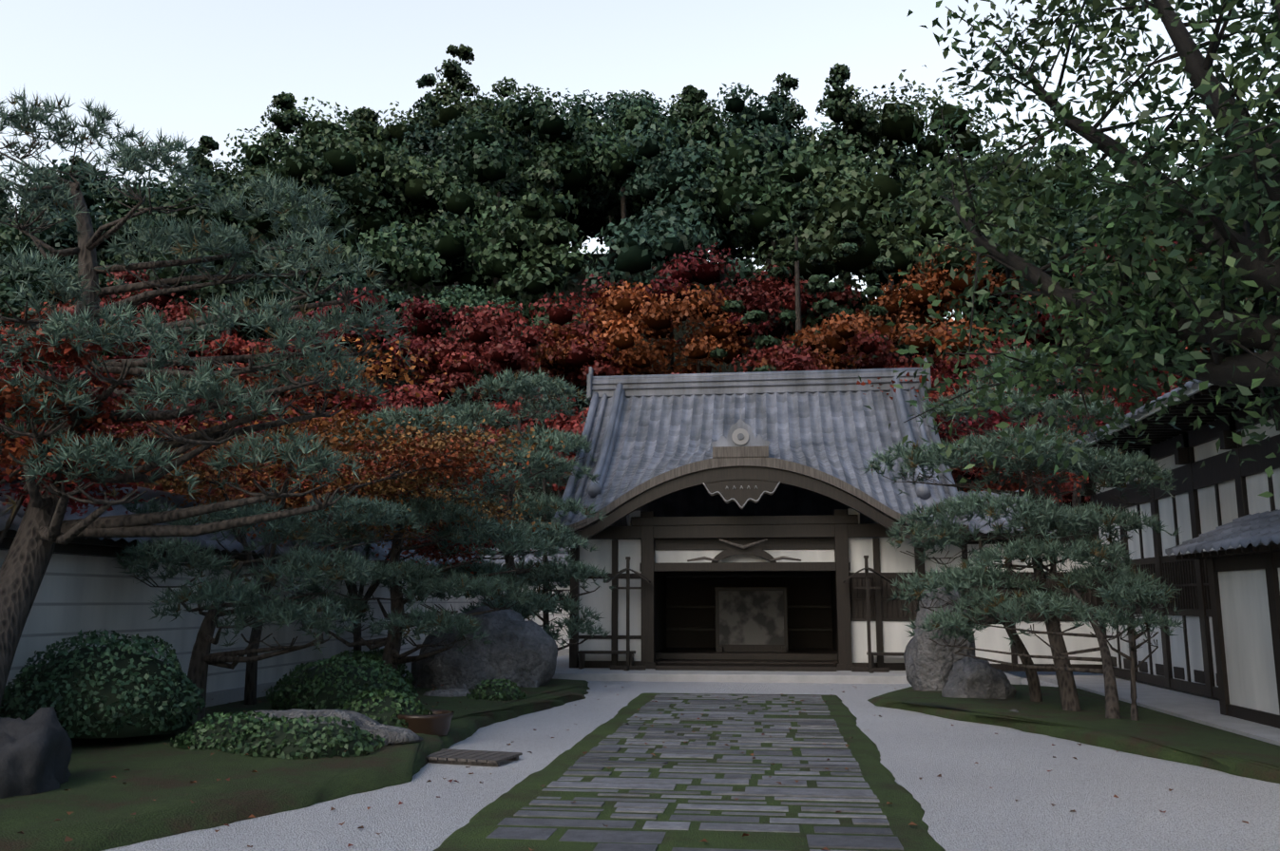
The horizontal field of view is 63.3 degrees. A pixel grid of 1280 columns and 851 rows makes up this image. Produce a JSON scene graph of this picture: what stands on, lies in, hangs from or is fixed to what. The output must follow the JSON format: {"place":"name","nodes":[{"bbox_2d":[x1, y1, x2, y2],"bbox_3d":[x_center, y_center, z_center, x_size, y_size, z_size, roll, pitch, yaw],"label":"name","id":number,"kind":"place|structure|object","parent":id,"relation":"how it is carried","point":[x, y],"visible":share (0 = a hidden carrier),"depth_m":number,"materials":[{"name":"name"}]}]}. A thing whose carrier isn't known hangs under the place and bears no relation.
{"place":"outdoors","nodes":[
{"label":"outdoors","id":0,"kind":"place"},
{"bbox_2d":[0,530,467,577],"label":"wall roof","id":1,"kind":"structure","parent":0,"point":[98,547],"depth_m":12.97,"materials":[{"name":"grey tile"}]},
{"bbox_2d":[0,677,590,850],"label":"moss island","id":2,"kind":"structure","parent":0,"point":[100,803],"depth_m":9.06,"materials":[{"name":"green plant"}]},
{"bbox_2d":[0,87,415,706],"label":"pine tree","id":3,"kind":"object","parent":2,"relation":"on","point":[130,161],"depth_m":10.97,"materials":[{"name":"green plant"}]},
{"bbox_2d":[187,717,266,749],"bbox_3d":[-4.331,3.318,11.153,1.093,0.363,0.934,-1,-10,7],"label":"shrub","id":4,"kind":"object","parent":2,"relation":"on","point":[227,735],"visible":0.17,"depth_m":10.85,"materials":[{"name":"green plant"}]},
{"bbox_2d":[170,710,278,750],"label":"shrub leaves","id":5,"kind":"object","parent":4,"relation":"on","point":[181,740],"visible":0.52,"depth_m":10.90,"materials":[{"name":"green plant"}]},
{"bbox_2d":[234,723,370,758],"bbox_3d":[-3.458,3.253,10.739,1.383,0.354,1.036,-1,-10,7],"label":"shrub","id":6,"kind":"object","parent":2,"relation":"on","point":[278,737],"visible":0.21,"depth_m":10.40,"materials":[{"name":"green plant"}]},
{"bbox_2d":[219,715,385,760],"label":"shrub leaves","id":7,"kind":"object","parent":6,"relation":"attached to","point":[360,734],"visible":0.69,"depth_m":10.41,"materials":[{"name":"green plant"}]},
{"bbox_2d":[275,664,405,710],"bbox_3d":[-4.188,3.686,14.630,1.753,0.651,1.487,-1,-10,7],"label":"shrub","id":8,"kind":"object","parent":2,"relation":"on","point":[325,696],"visible":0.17,"depth_m":14.13,"materials":[{"name":"green plant"}]},
{"bbox_2d":[265,653,419,710],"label":"shrub leaves","id":9,"kind":"object","parent":8,"relation":"on","point":[273,697],"visible":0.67,"depth_m":14.21,"materials":[{"name":"plant"}]},
{"bbox_2d":[333,656,402,677],"bbox_3d":[-4.844,4.291,17.944,1.617,0.592,1.293,-1,-10,7],"label":"shrub","id":10,"kind":"object","parent":2,"relation":"on","point":[355,659],"visible":0.06,"depth_m":17.79,"materials":[{"name":"green plant"}]},
{"bbox_2d":[323,649,414,686],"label":"shrub leaves","id":11,"kind":"object","parent":10,"relation":"attached to","point":[368,655],"visible":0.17,"depth_m":17.87,"materials":[{"name":"green plant"}]},
{"bbox_2d":[346,696,419,725],"bbox_3d":[-3.070,3.471,12.438,1.071,0.445,0.926,-1,-10,7],"label":"shrub","id":12,"kind":"object","parent":2,"relation":"on","point":[387,703],"visible":0.25,"depth_m":12.16,"materials":[{"name":"green plant"}]},
{"bbox_2d":[342,688,432,728],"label":"leaves","id":13,"kind":"object","parent":12,"relation":"on","point":[365,695],"visible":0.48,"depth_m":12.28,"materials":[{"name":"green plant"}]},
{"bbox_2d":[397,709,453,737],"bbox_3d":[-2.565,3.592,12.288,0.690,0.385,0.690,-1,-10,7],"label":"water basin","id":14,"kind":"object","parent":2,"relation":"on","point":[436,722],"visible":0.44,"depth_m":12.03,"materials":[{"name":"brown ceramic"}]},
{"bbox_2d":[423,688,471,697],"bbox_3d":[-3.008,4.438,16.831,1.116,0.333,0.772,-1,-10,7],"label":"flat rock","id":15,"kind":"object","parent":2,"relation":"on","point":[450,693],"visible":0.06,"depth_m":16.73,"materials":[{"name":"grey stone"}]},
{"bbox_2d":[466,678,527,701],"bbox_3d":[-2.261,4.211,16.441,0.949,0.416,0.909,-1,-10,7],"label":"shrub","id":16,"kind":"object","parent":2,"relation":"on","point":[501,695],"depth_m":16.21,"materials":[{"name":"green plant"}]},
{"bbox_2d":[0,0,1279,320],"label":"sky","id":17,"kind":"structure","parent":0,"point":[196,68],"materials":[{"name":"white"}]},
{"bbox_2d":[0,253,1279,850],"bbox_3d":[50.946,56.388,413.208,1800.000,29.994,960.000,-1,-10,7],"label":"ground","id":18,"kind":"structure","parent":0,"point":[964,807],"depth_m":9.45,"materials":[{"name":"grey gravel"}]},
{"bbox_2d":[0,706,72,799],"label":"boulder","id":19,"kind":"object","parent":18,"relation":"on","point":[35,752],"visible":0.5,"depth_m":8.52,"materials":[{"name":"grey stone"}]},
{"bbox_2d":[0,629,205,738],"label":"shrub","id":20,"kind":"object","parent":18,"relation":"on","point":[94,640],"depth_m":11.19,"materials":[{"name":"green plant"}]},
{"bbox_2d":[0,327,225,544],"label":"maple leaves","id":21,"kind":"object","parent":18,"relation":"on","point":[7,462],"depth_m":10.86,"materials":[{"name":"red plant"}]},
{"bbox_2d":[0,345,281,496],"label":"maple leaves","id":22,"kind":"object","parent":18,"relation":"on","point":[145,428],"depth_m":14.44,"materials":[{"name":"red plant"}]},
{"bbox_2d":[0,481,479,572],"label":"roof wall","id":23,"kind":"structure","parent":18,"relation":"on","point":[205,539],"depth_m":15.11,"materials":[{"name":"tile"}]},
{"bbox_2d":[8,527,388,565],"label":"roof wall","id":24,"kind":"structure","parent":23,"relation":"on","point":[10,528],"depth_m":17.74,"materials":[{"name":"tile"}]},
{"bbox_2d":[0,465,477,554],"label":"ridge wall","id":25,"kind":"structure","parent":24,"relation":"on","point":[178,500],"depth_m":15.15,"materials":[{"name":"tile"}]},
{"bbox_2d":[0,550,480,712],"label":"wall","id":26,"kind":"structure","parent":18,"relation":"on","point":[54,589],"depth_m":14.53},
{"bbox_2d":[9,572,477,700],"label":"wall lines","id":27,"kind":"object","parent":26,"relation":"attached to","point":[109,603],"depth_m":14.72,"materials":[{"name":"grey paint"}]},
{"bbox_2d":[477,554,567,575],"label":"wall roof tiles","id":28,"kind":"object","parent":26,"relation":"on","point":[525,559],"depth_m":31.11,"materials":[{"name":"tile"}]},
{"bbox_2d":[476,547,570,554],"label":"ridge wall","id":29,"kind":"structure","parent":28,"relation":"on","point":[536,550],"depth_m":31.23,"materials":[{"name":"tile"}]},
{"bbox_2d":[105,528,399,725],"bbox_3d":[-5.633,2.669,13.579,4.374,2.665,2.102,-1,-10,7],"label":"pine","id":30,"kind":"object","parent":18,"relation":"on","point":[202,659],"visible":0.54,"depth_m":13.28,"materials":[{"name":"brown plant"}]},
{"bbox_2d":[112,489,426,654],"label":"pine needles","id":31,"kind":"object","parent":30,"relation":"on","point":[312,563],"visible":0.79,"depth_m":13.36,"materials":[{"name":"green plant"}]},
{"bbox_2d":[49,326,466,509],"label":"maple leaves","id":32,"kind":"object","parent":18,"relation":"on","point":[355,412],"depth_m":21.72,"materials":[{"name":"plant"}]},
{"bbox_2d":[42,341,565,705],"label":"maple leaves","id":33,"kind":"object","parent":18,"relation":"on","point":[392,487],"depth_m":16.12,"materials":[{"name":"orange plant"}]},
{"bbox_2d":[205,662,411,707],"bbox_3d":[-7.291,3.802,12.971,0.760,0.400,37.000,-1,-10,7],"label":"wall base","id":34,"kind":"object","parent":18,"relation":"on","point":[226,697],"depth_m":16.51,"materials":[{"name":"grey stone"}]},
{"bbox_2d":[229,708,423,745],"bbox_3d":[-3.748,3.435,11.613,2.909,0.570,1.329,-1,-10,7],"label":"flat rock","id":35,"kind":"object","parent":18,"relation":"on","point":[393,735],"visible":0.23,"depth_m":11.26,"materials":[{"name":"grey stone"}]},
{"bbox_2d":[198,446,551,650],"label":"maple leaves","id":36,"kind":"object","parent":18,"relation":"on","point":[434,551],"depth_m":19.53,"materials":[{"name":"plant"}]},
{"bbox_2d":[304,439,536,674],"bbox_3d":[-4.062,2.481,18.137,4.556,4.593,2.671,-1,-10,7],"label":"tree trunk","id":37,"kind":"object","parent":18,"relation":"on","point":[392,657],"visible":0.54,"depth_m":17.88,"materials":[{"name":"brown plant"}]},
{"bbox_2d":[250,401,575,654],"bbox_3d":[-3.973,1.763,18.395,5.567,4.337,3.168,-1,-10,7],"label":"pine","id":38,"kind":"object","parent":37,"relation":"attached to","point":[429,582],"visible":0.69,"depth_m":17.83,"materials":[{"name":"green plant"}]},
{"bbox_2d":[426,748,522,766],"bbox_3d":[-1.855,3.549,11.088,1.020,0.070,0.620,-3,-10,19],"label":"duckboard","id":39,"kind":"object","parent":18,"relation":"on","point":[468,757],"visible":0.81,"depth_m":10.93,"materials":[{"name":"brown wood"}]},
{"bbox_2d":[410,606,557,688],"bbox_3d":[-2.864,4.195,19.334,2.641,1.647,1.855,4,-10,-21],"label":"rock","id":40,"kind":"object","parent":18,"relation":"on","point":[520,651],"visible":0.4,"depth_m":18.74,"materials":[{"name":"grey stone"}]},
{"bbox_2d":[449,400,600,651],"bbox_3d":[-2.970,2.337,21.879,3.774,6.102,2.472,4,-10,-23],"label":"tree trunk","id":41,"kind":"object","parent":18,"relation":"on","point":[509,497],"visible":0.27,"depth_m":21.98,"materials":[{"name":"brown plant"}]},
{"bbox_2d":[394,366,613,649],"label":"pine needles","id":42,"kind":"object","parent":41,"relation":"attached to","point":[550,389],"visible":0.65,"depth_m":21.82,"materials":[{"name":"green plant"}]},
{"bbox_2d":[480,581,570,649],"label":"wall body","id":43,"kind":"structure","parent":18,"relation":"on","point":[538,620],"depth_m":30.66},
{"bbox_2d":[486,590,569,640],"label":"wall lines","id":44,"kind":"object","parent":43,"relation":"attached to","point":[552,615],"depth_m":30.64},
{"bbox_2d":[479,367,598,630],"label":"conifer","id":45,"kind":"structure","parent":18,"relation":"on","point":[545,415],"depth_m":25.83,"materials":[{"name":"green plant"}]},
{"bbox_2d":[556,649,569,657],"bbox_3d":[-3.037,6.823,30.832,4.000,0.400,0.760,-1,-10,7],"label":"wall base","id":46,"kind":"object","parent":18,"relation":"on","point":[563,652],"depth_m":30.38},
{"bbox_2d":[17,682,1248,850],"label":"fallen leaves","id":47,"kind":"object","parent":18,"relation":"on","point":[67,839],"visible":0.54,"depth_m":9.20,"materials":[{"name":"brown plant"}]},
{"bbox_2d":[432,692,945,850],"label":"moss","id":48,"kind":"object","parent":18,"relation":"on","point":[903,811],"visible":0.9,"depth_m":8.66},
{"bbox_2d":[485,693,903,850],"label":"path stones","id":49,"kind":"object","parent":18,"relation":"on","point":[629,840],"visible":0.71,"depth_m":9.28,"materials":[{"name":"grey stone"}]},
{"bbox_2d":[193,166,1241,547],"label":"trunks","id":50,"kind":"object","parent":18,"relation":"on","point":[720,284],"visible":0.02,"depth_m":55.12,"materials":[{"name":"plant"}]},
{"bbox_2d":[0,43,1279,512],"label":"background trees","id":51,"kind":"object","parent":50,"relation":"on","point":[606,137],"visible":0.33,"depth_m":52.27,"materials":[{"name":"green plant"}]},
{"bbox_2d":[552,654,1020,685],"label":"hall platform","id":52,"kind":"structure","parent":18,"relation":"on","point":[563,671],"depth_m":22.02,"materials":[{"name":"grey stone"}]},
{"bbox_2d":[605,556,650,670],"bbox_3d":[-0.274,4.246,23.513,1.000,2.520,0.700,-1,-10,7],"label":"pole stand","id":53,"kind":"object","parent":52,"relation":"on","point":[627,667],"visible":0.96,"depth_m":23.47,"materials":[{"name":"brown wood"}]},
{"bbox_2d":[569,508,925,671],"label":"hall","id":54,"kind":"structure","parent":52,"relation":"on","point":[837,529],"depth_m":23.94,"materials":[{"name":"white paint"}]},
{"bbox_2d":[576,515,628,533],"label":"hall gable","id":55,"kind":"structure","parent":54,"relation":"attached to","point":[622,522],"depth_m":31.41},
{"bbox_2d":[564,502,910,534],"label":"hall roof soffit","id":56,"kind":"structure","parent":54,"relation":"on","point":[624,503],"depth_m":23.34,"materials":[{"name":"brown wood"}]},
{"bbox_2d":[711,544,776,562],"bbox_3d":[2.390,2.947,23.930,1.500,0.420,0.100,-1,-10,7],"label":"frog-leg strut","id":57,"kind":"object","parent":54,"relation":"attached to","point":[751,550],"visible":0.75,"depth_m":23.89,"materials":[{"name":"brown wood"}]},
{"bbox_2d":[687,538,801,561],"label":"beam carvings","id":58,"kind":"object","parent":54,"relation":"attached to","point":[745,546],"visible":0.98,"depth_m":23.76,"materials":[{"name":"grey wood"}]},
{"bbox_2d":[626,483,877,526],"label":"gable wall","id":59,"kind":"structure","parent":54,"relation":"on","point":[783,500],"depth_m":31.83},
{"bbox_2d":[715,587,788,652],"bbox_3d":[2.773,4.827,25.843,1.780,1.570,0.600,-1,-10,7],"label":"screen frame","id":60,"kind":"object","parent":54,"relation":"in","point":[753,648],"visible":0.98,"depth_m":25.75,"materials":[{"name":"brown wood"}]},
{"bbox_2d":[718,591,783,645],"bbox_3d":[2.768,4.781,25.810,1.600,1.310,0.020,-1,-10,7],"label":"screen panel","id":61,"kind":"object","parent":60,"relation":"in","point":[751,618],"visible":1,"depth_m":25.80,"materials":[{"name":"grey paper"}]},
{"bbox_2d":[554,389,969,526],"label":"hall roof tiles","id":62,"kind":"object","parent":54,"relation":"on","point":[839,435],"visible":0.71,"depth_m":26.98,"materials":[{"name":"grey tile"}]},
{"bbox_2d":[559,457,936,534],"bbox_3d":[2.268,1.549,23.165,8.300,1.698,0.450,-1,-10,7],"label":"karahafu edge","id":63,"kind":"object","parent":62,"relation":"attached to","point":[761,462],"visible":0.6,"depth_m":23.07,"materials":[{"name":"brown wood"}]},
{"bbox_2d":[712,445,768,458],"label":"ornament base block","id":64,"kind":"structure","parent":63,"relation":"on","point":[736,451],"depth_m":23.08,"materials":[{"name":"brown wood"}]},
{"bbox_2d":[731,428,748,445],"bbox_3d":[2.256,0.253,23.288,0.380,0.380,0.050,-1,-10,7],"label":"round roof crest","id":65,"kind":"object","parent":64,"relation":"attached to","point":[744,440],"visible":0.85,"depth_m":23.26,"materials":[{"name":"grey"}]},
{"bbox_2d":[737,433,744,439],"bbox_3d":[2.253,0.247,23.259,0.150,0.150,0.050,-1,-10,7],"label":"roof ornament","id":66,"kind":"object","parent":64,"relation":"attached to","point":[740,436],"visible":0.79,"depth_m":23.23,"materials":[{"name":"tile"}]},
{"bbox_2d":[711,409,770,446],"bbox_3d":[2.268,0.071,23.415,1.320,0.880,0.150,-1,-10,7],"label":"ridge-end ornament","id":67,"kind":"object","parent":64,"relation":"on","point":[757,441],"visible":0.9,"depth_m":23.32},
{"bbox_2d":[558,466,936,547],"bbox_3d":[2.260,1.785,23.059,8.300,1.758,0.160,-1,-10,7],"label":"karahafu board","id":68,"kind":"object","parent":63,"relation":"hanging from","point":[729,473],"visible":0.9,"depth_m":23.10,"materials":[{"name":"brown wood"}]},
{"bbox_2d":[703,479,780,510],"bbox_3d":[2.256,1.524,23.073,1.700,0.700,0.060,-1,-10,7],"label":"gable pendant","id":69,"kind":"object","parent":68,"relation":"attached to","point":[741,496],"visible":0.73,"depth_m":23.05,"materials":[{"name":"brown wood"}]},
{"bbox_2d":[703,481,780,508],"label":"gable ornament","id":70,"kind":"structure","parent":69,"relation":"attached to","point":[742,488],"depth_m":23.01,"materials":[{"name":"brown wood"}]},
{"bbox_2d":[553,367,967,523],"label":"hall ridge rolls","id":71,"kind":"object","parent":62,"relation":"on","point":[594,490],"visible":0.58,"depth_m":27.05,"materials":[{"name":"grey tile"}]},
{"bbox_2d":[554,524,969,536],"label":"hall eave fascia","id":72,"kind":"structure","parent":62,"relation":"attached to","point":[967,526],"depth_m":22.30,"materials":[{"name":"brown wood"}]},
{"bbox_2d":[655,537,917,652],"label":"wooden wall panels","id":73,"kind":"object","parent":54,"relation":"attached to","point":[800,591],"visible":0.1,"depth_m":27.67,"materials":[{"name":"brown wood"}]},
{"bbox_2d":[843,555,891,673],"bbox_3d":[5.026,4.136,22.867,1.000,2.520,0.700,-1,-10,7],"label":"pole stand","id":74,"kind":"object","parent":52,"relation":"on","point":[869,669],"visible":1,"depth_m":22.80,"materials":[{"name":"brown wood"}]},
{"bbox_2d":[903,586,975,690],"bbox_3d":[5.500,3.899,19.018,1.270,2.125,1.194,-1,-10,7],"label":"tall rock","id":75,"kind":"object","parent":18,"relation":"on","point":[928,664],"visible":0.38,"depth_m":18.56,"materials":[{"name":"grey stone"}]},
{"bbox_2d":[941,655,1016,699],"bbox_3d":[5.581,4.250,17.262,1.226,0.846,1.105,-1,-10,7],"label":"rock","id":76,"kind":"object","parent":18,"relation":"on","point":[970,678],"visible":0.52,"depth_m":16.86,"materials":[{"name":"grey stone"}]},
{"bbox_2d":[923,534,1102,671],"bbox_3d":[8.283,3.943,23.130,3.750,2.990,0.150,-1,-10,7],"label":"corridor","id":77,"kind":"object","parent":18,"relation":"on","point":[991,639],"depth_m":22.98,"materials":[{"name":"white paint"}]},
{"bbox_2d":[936,577,1097,617],"bbox_3d":[8.285,3.841,23.161,3.750,0.880,0.102,-1,-10,7],"label":"corridor lattice","id":78,"kind":"object","parent":77,"relation":"attached to","point":[1083,599],"depth_m":22.99,"materials":[{"name":"brown wood"}]},
{"bbox_2d":[899,534,1132,702],"bbox_3d":[5.838,3.040,15.911,3.457,2.728,1.548,-1,-10,7],"label":"tree trunk","id":79,"kind":"object","parent":18,"relation":"on","point":[1034,687],"visible":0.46,"depth_m":16.21,"materials":[{"name":"brown plant"}]},
{"bbox_2d":[885,499,1181,616],"bbox_3d":[5.935,1.995,15.753,4.414,1.850,2.692,-1,-10,7],"label":"pine foliage","id":80,"kind":"object","parent":79,"relation":"on","point":[1082,550],"visible":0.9,"depth_m":15.71,"materials":[{"name":"green plant"}]},
{"bbox_2d":[882,385,1165,710],"bbox_3d":[6.125,1.871,16.504,3.520,5.288,2.615,4,-11,-25],"label":"pine","id":81,"kind":"object","parent":18,"relation":"on","point":[1068,693],"visible":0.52,"depth_m":15.88,"materials":[{"name":"brown plant"}]},
{"bbox_2d":[862,345,1177,560],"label":"pine needles","id":82,"kind":"object","parent":81,"relation":"on","point":[1028,510],"visible":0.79,"depth_m":16.34,"materials":[{"name":"green plant"}]},
{"bbox_2d":[844,341,1210,534],"bbox_3d":[11.348,2.164,30.989,12.673,9.488,12.204,-1,-10,7],"label":"maple","id":83,"kind":"object","parent":18,"relation":"on","point":[996,418],"depth_m":28.47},
{"bbox_2d":[929,588,1154,719],"bbox_3d":[5.996,3.391,15.346,2.630,1.932,2.301,-8,-13,40],"label":"pine","id":84,"kind":"object","parent":18,"relation":"on","point":[1112,707],"visible":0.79,"depth_m":14.60,"materials":[{"name":"brown plant"}]},
{"bbox_2d":[904,560,1181,651],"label":"pine needles","id":85,"kind":"object","parent":84,"relation":"attached to","point":[962,621],"visible":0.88,"depth_m":15.22,"materials":[{"name":"green plant"}]},
{"bbox_2d":[867,684,1279,783],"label":"moss island","id":86,"kind":"structure","parent":18,"relation":"on","point":[1152,734],"depth_m":13.09,"materials":[{"name":"green plant"}]},
{"bbox_2d":[1070,574,1185,721],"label":"pine tree","id":87,"kind":"object","parent":18,"relation":"on","point":[1114,593],"depth_m":13.81,"materials":[{"name":"green plant"}]},
{"bbox_2d":[1037,675,1279,745],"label":"paved walkway","id":88,"kind":"structure","parent":18,"relation":"on","point":[1201,710],"depth_m":16.26,"materials":[{"name":"stone"}]},
{"bbox_2d":[1039,384,1279,699],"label":"side building","id":89,"kind":"structure","parent":18,"relation":"on","point":[1215,470],"depth_m":17.73,"materials":[{"name":"white paint"}]},
{"bbox_2d":[1105,559,1218,686],"bbox_3d":[8.730,2.243,11.251,0.120,2.060,23.550,-1,-10,7],"label":"lattice window","id":90,"kind":"structure","parent":89,"relation":"attached to","point":[1178,674],"depth_m":18.54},
{"bbox_2d":[1068,348,1257,445],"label":"roof ridge","id":91,"kind":"structure","parent":89,"relation":"on","point":[1189,384],"depth_m":15.94,"materials":[{"name":"grey tile"}]},
{"bbox_2d":[1031,350,1267,472],"bbox_3d":[7.619,-0.868,12.709,0.050,0.120,22.600,-1,-10,7],"label":"kuri eave edge","id":92,"kind":"object","parent":91,"relation":"attached to","point":[1188,392],"visible":0.11,"depth_m":16.54,"materials":[{"name":"grey tile"}]},
{"bbox_2d":[1174,543,1279,728],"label":"kuri porch","id":93,"kind":"object","parent":89,"relation":"attached to","point":[1249,648],"depth_m":14.05,"materials":[{"name":"white paint"}]},
{"bbox_2d":[1165,509,1279,556],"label":"canopy roof","id":94,"kind":"structure","parent":93,"relation":"on","point":[1254,530],"depth_m":14.29,"materials":[{"name":"grey tile"}]},
{"bbox_2d":[1115,676,1219,700],"bbox_3d":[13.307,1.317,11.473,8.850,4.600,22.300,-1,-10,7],"label":"sill","id":95,"kind":"structure","parent":18,"relation":"on","point":[1170,689],"depth_m":19.26,"materials":[{"name":"brown wood"}]},
{"bbox_2d":[586,358,931,401],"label":"roof ridge","id":96,"kind":"structure","parent":0,"point":[739,385],"depth_m":28.77,"materials":[{"name":"grey tile"}]},
{"bbox_2d":[958,490,1055,534],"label":"tiled roof","id":97,"kind":"structure","parent":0,"point":[983,529],"depth_m":23.41,"materials":[{"name":"grey tile"}]},
{"bbox_2d":[936,532,1051,537],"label":"roof ridge","id":98,"kind":"structure","parent":97,"relation":"attached to","point":[990,534],"depth_m":22.80,"materials":[{"name":"grey tile"}]},
{"bbox_2d":[858,0,1279,497],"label":"broadleaf","id":99,"kind":"object","parent":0,"point":[1205,181],"depth_m":9.48,"materials":[{"name":"green plant"}]},
{"bbox_3d":[-5.720,5.114,22.390,1.125,0.497,0.901,-1,-10,7],"label":"shrub","id":100,"kind":"object","parent":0,"visible":0},
{"bbox_2d":[368,648,407,669],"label":"shrub leaves","id":101,"kind":"object","parent":100,"relation":"on","point":[403,665],"visible":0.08,"depth_m":22.31,"materials":[{"name":"green plant"}]}
]}

